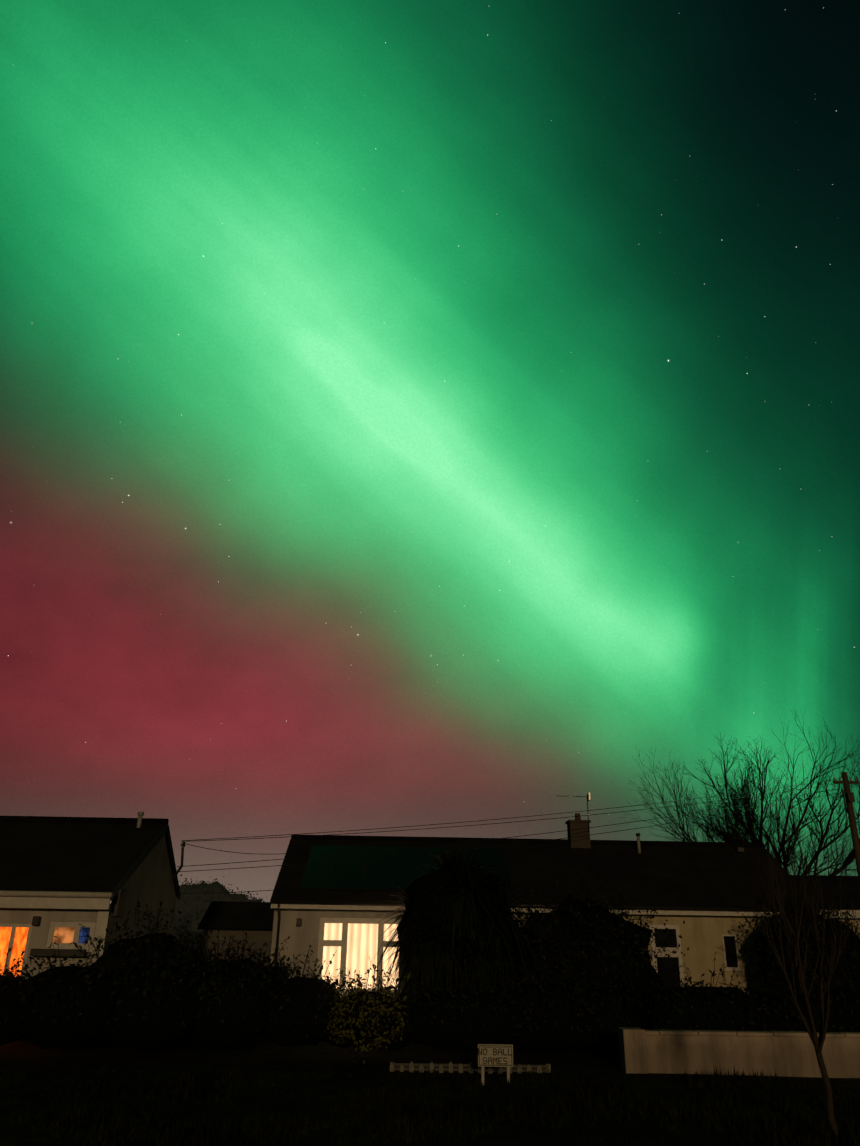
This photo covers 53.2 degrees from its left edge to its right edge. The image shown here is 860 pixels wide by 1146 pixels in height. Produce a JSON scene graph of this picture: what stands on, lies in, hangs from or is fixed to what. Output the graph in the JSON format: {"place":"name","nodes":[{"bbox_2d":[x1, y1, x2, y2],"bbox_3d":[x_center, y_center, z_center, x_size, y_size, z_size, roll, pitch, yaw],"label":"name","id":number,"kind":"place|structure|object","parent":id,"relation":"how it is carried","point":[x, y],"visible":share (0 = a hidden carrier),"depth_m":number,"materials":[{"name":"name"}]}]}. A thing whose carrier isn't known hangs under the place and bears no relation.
{"place":"outdoors","nodes":[
{"label":"outdoors","id":0,"kind":"place"},
{"bbox_2d":[0,955,859,1145],"bbox_3d":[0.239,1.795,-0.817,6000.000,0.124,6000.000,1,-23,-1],"label":"ground","id":1,"kind":"structure","parent":0,"point":[259,1054],"depth_m":12.06,"materials":[{"name":"green plant"}]},
{"bbox_2d":[0,812,184,1039],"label":"bungalow","id":2,"kind":"object","parent":1,"relation":"on","point":[63,877],"visible":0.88,"depth_m":18.84,"materials":[{"name":"paint"}]},
{"bbox_2d":[0,933,225,1048],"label":"hedge","id":3,"kind":"object","parent":1,"relation":"on","point":[62,1005],"visible":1,"depth_m":14.87,"materials":[{"name":"black"}]},
{"bbox_2d":[69,897,233,1045],"bbox_3d":[-5.821,8.255,17.427,3.714,3.276,2.703,1,-23,-1],"label":"bush","id":4,"kind":"object","parent":1,"relation":"on","point":[164,943],"visible":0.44,"depth_m":17.27,"materials":[{"name":"green plant"}]},
{"bbox_2d":[107,874,266,955],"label":"distant trees","id":5,"kind":"object","parent":1,"relation":"on","point":[192,908],"visible":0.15,"depth_m":85.45,"materials":[{"name":"green plant"}]},
{"bbox_2d":[197,901,273,965],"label":"shed","id":6,"kind":"structure","parent":1,"relation":"on","point":[254,920],"depth_m":27.59,"materials":[{"name":"tile"}]},
{"bbox_2d":[190,928,321,982],"bbox_3d":[-4.585,9.057,18.712,4.734,2.475,3.103,1,-23,-1],"label":"shrub","id":7,"kind":"object","parent":1,"relation":"on","point":[244,962],"visible":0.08,"depth_m":18.90,"materials":[{"name":"green plant"}]},
{"bbox_2d":[181,932,437,1050],"bbox_3d":[-2.293,7.742,15.975,5.583,1.949,2.098,5,-23,-9],"label":"hedge","id":8,"kind":"object","parent":1,"relation":"on","point":[252,1004],"visible":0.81,"depth_m":15.45,"materials":[{"name":"black"}]},
{"bbox_2d":[321,957,410,1063],"bbox_3d":[-1.107,7.616,15.046,1.591,1.706,1.502,1,-23,-1],"label":"golden shrub","id":9,"kind":"object","parent":1,"relation":"on","point":[364,1020],"visible":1,"depth_m":14.73,"materials":[{"name":"green plant"}]},
{"bbox_2d":[372,838,544,997],"bbox_3d":[0.679,8.492,19.634,4.034,4.642,3.598,1,-23,-1],"label":"cordyline","id":10,"kind":"object","parent":1,"relation":"on","point":[457,910],"visible":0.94,"depth_m":19.17,"materials":[{"name":"green plant"}]},
{"bbox_2d":[390,1061,550,1073],"bbox_3d":[0.652,7.998,13.897,2.604,0.202,0.126,1,-23,-1],"label":"picket fence","id":11,"kind":"object","parent":1,"relation":"on","point":[431,1066],"visible":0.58,"depth_m":13.86,"materials":[{"name":"paint"}]},
{"bbox_2d":[478,1044,512,1084],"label":"sign no ball games","id":12,"kind":"object","parent":1,"relation":"on","point":[495,1055],"visible":0.92,"depth_m":12.77,"materials":[{"name":"beige paint"}]},
{"bbox_2d":[487,900,587,991],"bbox_3d":[2.061,9.253,19.952,3.106,3.178,2.765,1,-23,-1],"label":"shrub","id":13,"kind":"object","parent":1,"relation":"on","point":[553,958],"visible":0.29,"depth_m":19.51,"materials":[{"name":"black"}]},
{"bbox_2d":[270,793,820,998],"bbox_3d":[3.116,10.166,26.620,15.100,6.527,6.696,1,-23,-1],"label":"bungalow","id":14,"kind":"object","parent":1,"relation":"on","point":[328,908],"visible":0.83,"depth_m":24.36,"materials":[{"name":"paint"}]},
{"bbox_2d":[510,872,688,995],"bbox_3d":[3.688,9.786,21.413,5.497,4.483,3.180,1,-23,-1],"label":"tall shrub","id":15,"kind":"object","parent":1,"relation":"on","point":[591,928],"visible":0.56,"depth_m":21.07,"materials":[{"name":"green plant"}]},
{"bbox_2d":[385,945,859,1051],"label":"hedge","id":16,"kind":"object","parent":1,"relation":"on","point":[553,1015],"visible":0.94,"depth_m":15.79,"materials":[{"name":"black"}]},
{"bbox_2d":[617,708,859,875],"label":"bare tree","id":17,"kind":"object","parent":1,"relation":"on","point":[748,829],"visible":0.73,"depth_m":38.02,"materials":[{"name":"brown plant"}]},
{"bbox_2d":[618,1027,859,1077],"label":"garden wall","id":18,"kind":"structure","parent":1,"relation":"on","point":[779,1053],"depth_m":14.03,"materials":[{"name":"paint"}]},
{"bbox_2d":[729,877,859,996],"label":"evergreen shrub","id":19,"kind":"object","parent":1,"relation":"on","point":[766,955],"visible":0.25,"depth_m":22.16,"materials":[{"name":"green plant"}]},
{"bbox_2d":[750,804,855,1138],"bbox_3d":[4.414,4.559,9.971,0.968,3.592,1.653,1,-23,-1],"label":"sapling","id":20,"kind":"object","parent":1,"relation":"on","point":[817,1042],"visible":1,"depth_m":10.00,"materials":[{"name":"brown plant"}]},
{"bbox_2d":[786,896,859,990],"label":"shrub","id":21,"kind":"object","parent":1,"relation":"on","point":[851,942],"visible":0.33,"depth_m":21.61,"materials":[{"name":"green plant"}]},
{"bbox_2d":[790,875,859,934],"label":"house","id":22,"kind":"structure","parent":1,"relation":"on","point":[851,892],"depth_m":25.38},
{"bbox_2d":[833,772,859,875],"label":"utility pole","id":23,"kind":"object","parent":1,"relation":"on","point":[848,797],"visible":1,"depth_m":30.40,"materials":[{"name":"brown wood"}]},
{"bbox_2d":[176,779,840,893],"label":"power lines","id":24,"kind":"object","parent":23,"relation":"attached to","point":[474,825],"visible":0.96,"depth_m":25.89,"materials":[{"name":"black metal"}]},
{"bbox_2d":[0,0,859,902],"label":"sky","id":25,"kind":"structure","parent":0,"point":[414,413],"materials":[{"name":"green"}]}
]}

